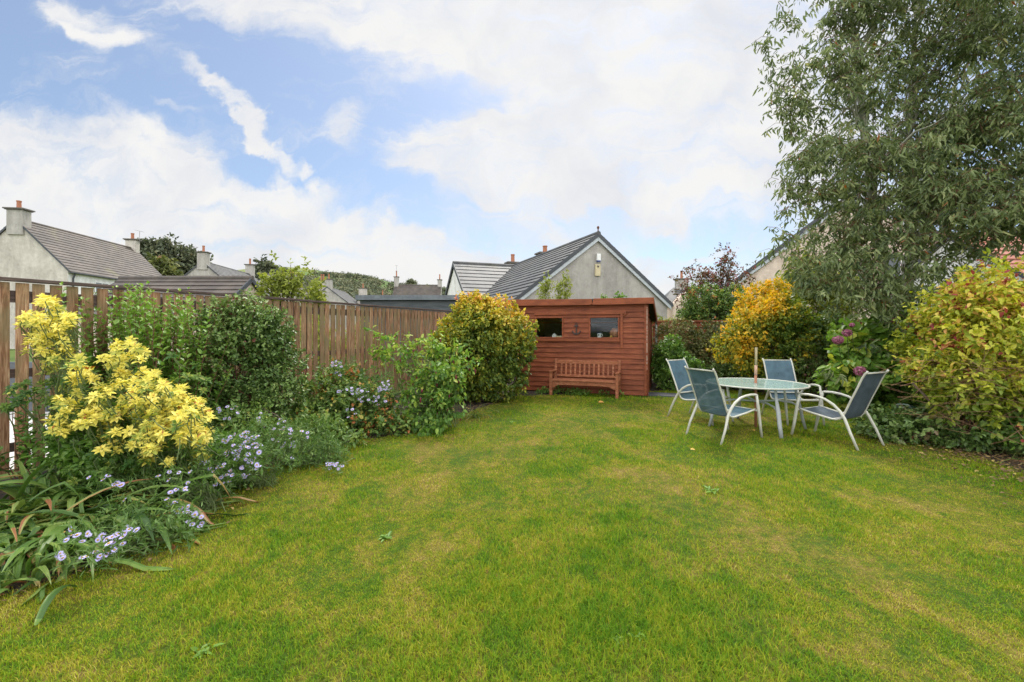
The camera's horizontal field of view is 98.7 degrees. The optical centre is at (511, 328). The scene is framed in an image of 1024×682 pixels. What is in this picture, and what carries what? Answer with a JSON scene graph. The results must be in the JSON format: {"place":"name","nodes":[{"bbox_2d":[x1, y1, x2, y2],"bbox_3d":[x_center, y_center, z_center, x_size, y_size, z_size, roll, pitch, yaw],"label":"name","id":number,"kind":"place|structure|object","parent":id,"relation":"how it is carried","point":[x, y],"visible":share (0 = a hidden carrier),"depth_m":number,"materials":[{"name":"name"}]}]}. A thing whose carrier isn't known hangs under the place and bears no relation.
{"place":"outdoors","nodes":[
{"label":"outdoors","id":0,"kind":"place"},
{"bbox_2d":[9,412,49,469],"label":"neighbour paving","id":1,"kind":"structure","parent":0,"point":[12,440],"depth_m":6.35,"materials":[{"name":"white"}]},
{"bbox_2d":[10,362,63,411],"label":"garden wall","id":2,"kind":"structure","parent":1,"relation":"on","point":[12,366],"depth_m":7.94,"materials":[{"name":"grey"}]},
{"bbox_2d":[239,267,391,291],"bbox_3d":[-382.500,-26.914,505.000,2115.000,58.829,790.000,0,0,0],"label":"hill","id":3,"kind":"structure","parent":0,"point":[306,273],"depth_m":328.26,"materials":[{"name":"green plant"}]},
{"bbox_2d":[297,268,445,298],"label":"hill woodland","id":4,"kind":"object","parent":3,"relation":"on","point":[350,286],"visible":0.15,"depth_m":245.56,"materials":[{"name":"green plant"}]},
{"bbox_2d":[403,278,417,283],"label":"sycamore tree","id":5,"kind":"object","parent":3,"relation":"on","point":[409,281],"visible":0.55,"depth_m":427.66,"materials":[{"name":"green plant"}]},
{"bbox_2d":[0,337,652,480],"bbox_3d":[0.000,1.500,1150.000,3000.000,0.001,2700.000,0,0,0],"label":"ground","id":6,"kind":"structure","parent":0,"point":[12,355],"depth_m":14.83,"materials":[{"name":"brown soil"}]},
{"bbox_2d":[0,200,161,348],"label":"house","id":7,"kind":"structure","parent":6,"relation":"on","point":[29,249],"depth_m":34.02,"materials":[{"name":"grey concrete"}]},
{"bbox_2d":[94,281,108,293],"bbox_3d":[-34.365,-3.250,36.861,0.080,1.300,1.500,0,0,-8],"label":"window","id":8,"kind":"structure","parent":7,"relation":"in","point":[95,288],"depth_m":36.40,"materials":[{"name":"white plastic"}]},
{"bbox_2d":[137,237,177,267],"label":"sycamore tree","id":9,"kind":"object","parent":6,"relation":"on","point":[144,247],"visible":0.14,"depth_m":90.25,"materials":[{"name":"green plant"}]},
{"bbox_2d":[146,252,183,275],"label":"sycamore tree","id":10,"kind":"object","parent":6,"relation":"on","point":[163,265],"visible":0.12,"depth_m":68.53,"materials":[{"name":"green plant"}]},
{"bbox_2d":[78,276,259,364],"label":"garage","id":11,"kind":"structure","parent":6,"relation":"on","point":[225,284],"depth_m":17.62,"materials":[{"name":"grey concrete"}]},
{"bbox_2d":[144,232,213,274],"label":"sycamore tree","id":12,"kind":"object","parent":6,"relation":"on","point":[185,255],"visible":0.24,"depth_m":94.96,"materials":[{"name":"green plant"}]},
{"bbox_2d":[0,277,452,474],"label":"wooden fence","id":13,"kind":"object","parent":6,"relation":"on","point":[415,323],"visible":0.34,"depth_m":6.75,"materials":[{"name":"brown wood"}]},
{"bbox_2d":[184,245,271,294],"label":"house","id":14,"kind":"structure","parent":6,"relation":"on","point":[204,266],"depth_m":55.37,"materials":[{"name":"grey concrete"}]},
{"bbox_2d":[252,254,281,279],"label":"sycamore tree","id":15,"kind":"object","parent":6,"relation":"on","point":[261,266],"visible":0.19,"depth_m":103.53,"materials":[{"name":"green plant"}]},
{"bbox_2d":[259,272,309,328],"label":"house","id":16,"kind":"structure","parent":6,"relation":"on","point":[301,288],"depth_m":84.75,"materials":[{"name":"grey concrete"}]},
{"bbox_2d":[194,314,381,394],"bbox_3d":[-4.313,0.648,9.280,1.565,2.171,5.465,0,0,22],"label":"green shrub","id":17,"kind":"object","parent":6,"relation":"on","point":[330,347],"visible":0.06,"depth_m":9.77,"materials":[{"name":"green plant"}]},
{"bbox_2d":[254,250,326,341],"bbox_3d":[-8.108,-0.491,16.002,2.560,4.605,1.888,0,0,-16],"label":"ash tree","id":18,"kind":"object","parent":6,"relation":"on","point":[283,286],"visible":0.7,"depth_m":15.62,"materials":[{"name":"green plant"}]},
{"bbox_2d":[308,278,328,359],"bbox_3d":[-7.506,-0.086,17.029,0.918,3.777,0.919,0,0,0],"label":"ash tree","id":19,"kind":"object","parent":6,"relation":"on","point":[320,292],"visible":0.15,"depth_m":16.91,"materials":[{"name":"green plant"}]},
{"bbox_2d":[311,274,357,336],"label":"house","id":20,"kind":"structure","parent":6,"relation":"on","point":[333,294],"depth_m":85.37,"materials":[{"name":"white paint"}]},
{"bbox_2d":[356,284,382,303],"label":"house","id":21,"kind":"structure","parent":6,"relation":"on","point":[362,290],"depth_m":95.54,"materials":[{"name":"white concrete"}]},
{"bbox_2d":[355,295,459,361],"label":"outbuilding","id":22,"kind":"structure","parent":6,"relation":"on","point":[440,302],"depth_m":20.07,"materials":[{"name":"grey"}]},
{"bbox_2d":[392,265,441,294],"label":"house","id":23,"kind":"structure","parent":6,"relation":"on","point":[409,289],"depth_m":99.40,"materials":[{"name":"grey concrete"}]},
{"bbox_2d":[535,271,553,298],"bbox_3d":[1.009,-0.153,13.592,0.625,3.312,0.653,0,0,0],"label":"sapling","id":24,"kind":"object","parent":6,"relation":"on","point":[544,289],"visible":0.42,"depth_m":13.54,"materials":[{"name":"green plant"}]},
{"bbox_2d":[445,226,673,354],"bbox_3d":[0.170,-1.805,30.656,8.659,7.610,22.020,0,0,-20],"label":"bungalow","id":25,"kind":"object","parent":6,"relation":"on","point":[597,264],"visible":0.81,"depth_m":20.99,"materials":[{"name":"grey concrete"}]},
{"bbox_2d":[552,269,572,298],"bbox_3d":[1.542,-0.181,13.703,0.785,3.365,0.815,0,0,0],"label":"sapling","id":26,"kind":"object","parent":6,"relation":"on","point":[564,284],"visible":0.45,"depth_m":13.63,"materials":[{"name":"green plant"}]},
{"bbox_2d":[674,279,749,339],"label":"green shrub","id":27,"kind":"object","parent":6,"relation":"on","point":[720,302],"visible":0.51,"depth_m":14.31,"materials":[{"name":"green plant"}]},
{"bbox_2d":[667,242,756,315],"bbox_3d":[7.409,-0.841,16.209,3.326,4.693,1.480,0,0,0],"label":"red leaved tree","id":28,"kind":"object","parent":6,"relation":"on","point":[714,278],"visible":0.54,"depth_m":16.11,"materials":[{"name":"brown plant"}]},
{"bbox_2d":[734,196,937,319],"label":"house","id":29,"kind":"structure","parent":6,"relation":"on","point":[768,270],"depth_m":22.85,"materials":[{"name":"beige paint"}]},
{"bbox_2d":[889,257,903,275],"bbox_3d":[17.651,-2.700,19.958,1.100,1.300,0.080,0,0,38],"label":"window","id":30,"kind":"structure","parent":29,"relation":"in","point":[890,262],"depth_m":20.05,"materials":[{"name":"white plastic"}]},
{"bbox_2d":[914,233,1023,308],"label":"house","id":31,"kind":"structure","parent":6,"relation":"on","point":[1009,258],"depth_m":16.25,"materials":[{"name":"tile"}]},
{"bbox_2d":[0,390,1023,681],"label":"lawn","id":32,"kind":"structure","parent":0,"point":[748,538],"depth_m":2.86,"materials":[{"name":"green plant"}]},
{"bbox_2d":[190,643,223,659],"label":"lawn weed","id":33,"kind":"object","parent":32,"relation":"on","point":[205,650],"visible":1,"depth_m":2.03,"materials":[{"name":"green plant"}]},
{"bbox_2d":[320,446,354,473],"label":"aster plant","id":34,"kind":"object","parent":32,"relation":"on","point":[329,464],"visible":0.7,"depth_m":4.60,"materials":[{"name":"green plant"}]},
{"bbox_2d":[378,531,391,541],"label":"lawn weed","id":35,"kind":"object","parent":32,"relation":"on","point":[383,536],"visible":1,"depth_m":3.13,"materials":[{"name":"green plant"}]},
{"bbox_2d":[463,402,498,419],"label":"grass tuft","id":36,"kind":"object","parent":32,"relation":"on","point":[472,415],"visible":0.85,"depth_m":7.36,"materials":[{"name":"green plant"}]},
{"bbox_2d":[549,359,620,398],"bbox_3d":[1.646,1.098,9.904,1.536,0.805,0.578,0,0,20],"label":"garden bench","id":37,"kind":"object","parent":32,"relation":"on","point":[555,381],"visible":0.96,"depth_m":9.91,"materials":[{"name":"brown wood"}]},
{"bbox_2d":[648,392,676,396],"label":"paving slab","id":38,"kind":"structure","parent":32,"relation":"on","point":[660,394],"depth_m":9.82,"materials":[{"name":"grey concrete"}]},
{"bbox_2d":[666,358,733,425],"bbox_3d":[3.100,1.006,7.334,0.601,0.992,0.937,0,0,-31],"label":"patio chair","id":39,"kind":"object","parent":32,"relation":"on","point":[679,373],"visible":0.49,"depth_m":7.53,"materials":[{"name":"paint"}]},
{"bbox_2d":[703,485,718,493],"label":"lawn weed","id":40,"kind":"object","parent":32,"relation":"on","point":[708,491],"visible":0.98,"depth_m":4.02,"materials":[{"name":"green plant"}]},
{"bbox_2d":[684,366,762,444],"bbox_3d":[2.910,1.006,6.085,0.937,0.992,0.600,0,0,-26],"label":"patio chair","id":41,"kind":"object","parent":32,"relation":"on","point":[709,394],"visible":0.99,"depth_m":5.96,"materials":[{"name":"paint"}]},
{"bbox_2d":[754,347,757,426],"bbox_3d":[3.703,0.890,6.680,0.046,1.220,0.041,0,0,0],"label":"parasol pole","id":42,"kind":"object","parent":32,"relation":"on","point":[755,390],"visible":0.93,"depth_m":6.67,"materials":[{"name":"orange wood"}]},
{"bbox_2d":[708,378,810,437],"bbox_3d":[3.700,1.155,6.678,1.386,0.683,1.390,0,0,0],"label":"patio table","id":43,"kind":"object","parent":32,"relation":"on","point":[775,385],"visible":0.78,"depth_m":6.52,"materials":[{"name":"clear glass"}]},
{"bbox_2d":[761,358,824,425],"bbox_3d":[4.582,1.006,7.239,0.600,0.992,0.937,0,0,6],"label":"patio chair","id":44,"kind":"object","parent":32,"relation":"on","point":[780,369],"visible":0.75,"depth_m":7.54,"materials":[{"name":"paint"}]},
{"bbox_2d":[790,369,888,450],"bbox_3d":[4.349,1.006,5.872,0.600,0.992,0.937,0,0,-25],"label":"patio chair","id":45,"kind":"object","parent":32,"relation":"on","point":[866,389],"visible":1,"depth_m":5.67,"materials":[{"name":"paint"}]},
{"bbox_2d":[0,378,1023,597],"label":"border soil","id":46,"kind":"structure","parent":0,"point":[16,585],"depth_m":5.60,"materials":[{"name":"brown soil"}]},
{"bbox_2d":[0,389,46,484],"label":"privet shrub","id":47,"kind":"object","parent":46,"relation":"on","point":[27,426],"visible":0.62,"depth_m":4.23,"materials":[{"name":"green plant"}]},
{"bbox_2d":[0,293,91,488],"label":"choisya shrub","id":48,"kind":"object","parent":46,"relation":"on","point":[58,326],"visible":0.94,"depth_m":3.85,"materials":[{"name":"yellow plant"}]},
{"bbox_2d":[0,458,95,512],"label":"strap leaf plant","id":49,"kind":"object","parent":46,"relation":"on","point":[26,487],"visible":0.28,"depth_m":3.65,"materials":[{"name":"green plant"}]},
{"bbox_2d":[0,512,99,582],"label":"strap leaf plant","id":50,"kind":"object","parent":46,"relation":"on","point":[4,557],"visible":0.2,"depth_m":2.75,"materials":[{"name":"green plant"}]},
{"bbox_2d":[0,514,116,625],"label":"strap leaf plant","id":51,"kind":"object","parent":46,"relation":"on","point":[41,569],"visible":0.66,"depth_m":2.55,"materials":[{"name":"green plant"}]},
{"bbox_2d":[0,470,140,534],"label":"strap leaf plant","id":52,"kind":"object","parent":46,"relation":"on","point":[69,497],"visible":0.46,"depth_m":3.41,"materials":[{"name":"green plant"}]},
{"bbox_2d":[37,488,203,577],"bbox_3d":[-2.618,1.340,2.822,0.980,0.537,0.979,0,0,0],"label":"aster plant","id":53,"kind":"object","parent":46,"relation":"on","point":[121,540],"visible":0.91,"depth_m":2.87,"materials":[{"name":"green plant"}]},
{"bbox_2d":[32,335,223,499],"bbox_3d":[-3.469,0.868,3.995,2.756,1.632,1.134,0,0,25],"label":"choisya shrub","id":54,"kind":"object","parent":46,"relation":"on","point":[152,428],"visible":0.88,"depth_m":3.59,"materials":[{"name":"yellow plant"}]},
{"bbox_2d":[0,473,255,588],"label":"strap leaf plant","id":55,"kind":"object","parent":46,"relation":"on","point":[55,530],"visible":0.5,"depth_m":3.03,"materials":[{"name":"green plant"}]},
{"bbox_2d":[56,281,231,417],"bbox_3d":[-4.274,0.486,5.092,1.858,2.034,1.243,0,0,0],"label":"privet shrub","id":56,"kind":"object","parent":46,"relation":"on","point":[152,331],"visible":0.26,"depth_m":4.99,"materials":[{"name":"green plant"}]},
{"bbox_2d":[18,378,272,495],"bbox_3d":[-3.431,1.008,4.054,2.136,1.131,1.047,0,0,-13],"label":"border shrub","id":57,"kind":"object","parent":46,"relation":"on","point":[68,454],"visible":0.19,"depth_m":3.87,"materials":[{"name":"green plant"}]},
{"bbox_2d":[70,442,245,532],"bbox_3d":[-2.899,1.202,3.572,1.397,0.737,1.050,0,0,0],"label":"aster plant","id":58,"kind":"object","parent":46,"relation":"on","point":[189,493],"visible":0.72,"depth_m":3.56,"materials":[{"name":"green plant"}]},
{"bbox_2d":[70,489,256,566],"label":"strap leaf plant","id":59,"kind":"object","parent":46,"relation":"on","point":[209,512],"visible":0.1,"depth_m":3.52,"materials":[{"name":"green plant"}]},
{"bbox_2d":[178,287,314,430],"bbox_3d":[-3.505,0.471,5.768,1.624,2.099,1.359,0,0,0],"label":"dark evergreen shrub","id":60,"kind":"object","parent":46,"relation":"on","point":[251,330],"visible":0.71,"depth_m":5.54,"materials":[{"name":"green plant"}]},
{"bbox_2d":[0,401,492,626],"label":"leaf litter","id":61,"kind":"object","parent":46,"relation":"on","point":[149,559],"visible":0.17,"depth_m":3.46,"materials":[{"name":"brown plant"}]},
{"bbox_2d":[193,410,314,492],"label":"aster plant","id":62,"kind":"object","parent":46,"relation":"on","point":[252,465],"visible":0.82,"depth_m":3.97,"materials":[{"name":"green plant"}]},
{"bbox_2d":[214,403,351,469],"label":"aster plant","id":63,"kind":"object","parent":46,"relation":"on","point":[316,457],"visible":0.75,"depth_m":4.79,"materials":[{"name":"green plant"}]},
{"bbox_2d":[200,398,369,457],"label":"border shrub","id":64,"kind":"object","parent":46,"relation":"on","point":[352,438],"visible":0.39,"depth_m":5.29,"materials":[{"name":"green plant"}]},
{"bbox_2d":[268,363,374,437],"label":"border shrub","id":65,"kind":"object","parent":46,"relation":"on","point":[317,405],"visible":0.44,"depth_m":6.16,"materials":[{"name":"green plant"}]},
{"bbox_2d":[319,356,362,402],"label":"aster plant","id":66,"kind":"object","parent":46,"relation":"on","point":[340,366],"visible":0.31,"depth_m":6.49,"materials":[{"name":"green plant"}]},
{"bbox_2d":[314,358,421,436],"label":"border shrub","id":67,"kind":"object","parent":46,"relation":"on","point":[374,421],"visible":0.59,"depth_m":6.31,"materials":[{"name":"green plant"}]},
{"bbox_2d":[334,368,414,430],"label":"aster plant","id":68,"kind":"object","parent":46,"relation":"on","point":[382,388],"visible":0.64,"depth_m":6.34,"materials":[{"name":"green plant"}]},
{"bbox_2d":[363,325,483,436],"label":"arching shrub","id":69,"kind":"object","parent":46,"relation":"on","point":[438,393],"visible":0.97,"depth_m":6.66,"materials":[{"name":"green plant"}]},
{"bbox_2d":[425,289,539,402],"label":"maple shrub","id":70,"kind":"object","parent":46,"relation":"on","point":[491,331],"visible":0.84,"depth_m":8.77,"materials":[{"name":"plant"}]},
{"bbox_2d":[536,385,623,395],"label":"green plant","id":71,"kind":"object","parent":46,"relation":"on","point":[558,390],"visible":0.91,"depth_m":9.97,"materials":[{"name":"green plant"}]},
{"bbox_2d":[510,297,657,395],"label":"garden shed","id":72,"kind":"structure","parent":46,"relation":"on","point":[630,345],"depth_m":10.16,"materials":[{"name":"wood"}]},
{"bbox_2d":[535,316,563,337],"bbox_3d":[0.884,-0.037,10.439,0.690,0.514,0.035,0,0,20],"label":"window","id":73,"kind":"structure","parent":72,"relation":"in","point":[556,316],"depth_m":10.39,"materials":[{"name":"glass"}]},
{"bbox_2d":[572,323,579,334],"bbox_3d":[1.492,-0.003,10.206,0.215,0.272,0.026,0,0,20],"label":"anchor ornament","id":74,"kind":"object","parent":72,"relation":"attached to","point":[576,333],"visible":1,"depth_m":10.20,"materials":[{"name":"metal"}]},
{"bbox_2d":[589,316,619,338],"bbox_3d":[2.093,-0.037,10.000,0.685,0.514,0.035,0,0,20],"label":"window","id":75,"kind":"structure","parent":72,"relation":"in","point":[589,316],"depth_m":9.99,"materials":[{"name":"glass"}]},
{"bbox_2d":[600,291,626,297],"bbox_3d":[2.838,0.193,12.604,0.912,2.617,0.330,0,0,0],"label":"sapling","id":76,"kind":"object","parent":46,"relation":"on","point":[618,296],"visible":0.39,"depth_m":12.59,"materials":[{"name":"green plant"}]},
{"bbox_2d":[452,320,861,378],"bbox_3d":[4.497,0.621,12.751,13.217,1.738,0.185,0,0,10],"label":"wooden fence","id":77,"kind":"object","parent":46,"relation":"on","point":[694,322],"visible":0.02,"depth_m":12.64,"materials":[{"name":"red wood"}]},
{"bbox_2d":[650,331,707,389],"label":"green shrub","id":78,"kind":"object","parent":46,"relation":"on","point":[660,370],"visible":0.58,"depth_m":10.75,"materials":[{"name":"green plant"}]},
{"bbox_2d":[651,316,749,383],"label":"hedge","id":79,"kind":"object","parent":46,"relation":"on","point":[696,342],"visible":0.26,"depth_m":11.52,"materials":[{"name":"green plant"}]},
{"bbox_2d":[695,357,759,391],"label":"dark border shrub","id":80,"kind":"object","parent":46,"relation":"on","point":[722,367],"visible":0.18,"depth_m":10.74,"materials":[{"name":"green plant"}]},
{"bbox_2d":[705,286,837,397],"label":"golden shrub","id":81,"kind":"object","parent":46,"relation":"on","point":[783,318],"visible":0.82,"depth_m":9.47,"materials":[{"name":"yellow plant"}]},
{"bbox_2d":[777,305,859,398],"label":"dark border shrub","id":82,"kind":"object","parent":46,"relation":"on","point":[813,365],"visible":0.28,"depth_m":9.27,"materials":[{"name":"green plant"}]},
{"bbox_2d":[812,296,940,414],"bbox_3d":[6.715,0.536,7.966,2.720,2.334,1.924,0,0,0],"label":"hydrangea bush","id":83,"kind":"object","parent":46,"relation":"on","point":[847,359],"visible":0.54,"depth_m":7.68,"materials":[{"name":"green plant"}]},
{"bbox_2d":[744,0,1023,385],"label":"eucalyptus tree","id":84,"kind":"object","parent":46,"relation":"on","point":[954,196],"visible":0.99,"depth_m":7.88,"materials":[{"name":"green plant"}]},
{"bbox_2d":[824,403,1023,503],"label":"leaf litter","id":85,"kind":"object","parent":46,"relation":"on","point":[992,459],"visible":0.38,"depth_m":4.96,"materials":[{"name":"brown plant"}]},
{"bbox_2d":[849,402,1023,456],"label":"evergreen plant","id":86,"kind":"object","parent":46,"relation":"on","point":[890,423],"visible":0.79,"depth_m":5.65,"materials":[{"name":"green plant"}]},
{"bbox_2d":[876,247,1023,450],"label":"flowering bush","id":87,"kind":"object","parent":46,"relation":"on","point":[972,366],"visible":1,"depth_m":5.37,"materials":[{"name":"yellow plant"}]},
{"bbox_2d":[965,447,1023,463],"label":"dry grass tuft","id":88,"kind":"object","parent":46,"relation":"on","point":[1002,455],"visible":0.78,"depth_m":5.04,"materials":[{"name":"brown plant"}]},
{"bbox_2d":[976,397,1023,455],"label":"evergreen plant","id":89,"kind":"object","parent":46,"relation":"on","point":[1017,435],"visible":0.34,"depth_m":5.14,"materials":[{"name":"green plant"}]},
{"bbox_2d":[0,0,1023,294],"label":"sky","id":90,"kind":"structure","parent":0,"point":[368,137],"materials":[{"name":"blue"}]},
{"bbox_2d":[610,328,617,336],"bbox_3d":[2.356,0.092,10.062,0.250,0.215,0.250,0,0,20],"label":"terracotta pot","id":91,"kind":"object","parent":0,"point":[613,332],"visible":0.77,"depth_m":9.97,"materials":[{"name":"orange ceramic"}]},
{"bbox_2d":[652,312,677,367],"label":"hedge","id":92,"kind":"object","parent":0,"point":[661,319],"depth_m":15.30,"materials":[{"name":"green plant"}]},
{"bbox_2d":[665,271,734,319],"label":"house","id":93,"kind":"structure","parent":0,"point":[671,297],"depth_m":48.45,"materials":[{"name":"beige paint"}]},
{"bbox_2d":[774,240,863,382],"bbox_3d":[7.604,-0.408,11.010,2.689,3.858,1.926,0,0,0],"label":"green tree","id":94,"kind":"object","parent":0,"point":[812,303],"visible":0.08,"depth_m":10.76,"materials":[{"name":"green plant"}]},
{"bbox_2d":[896,404,914,416],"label":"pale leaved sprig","id":95,"kind":"object","parent":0,"point":[909,406],"visible":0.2,"depth_m":6.80,"materials":[{"name":"green plant"}]}
]}

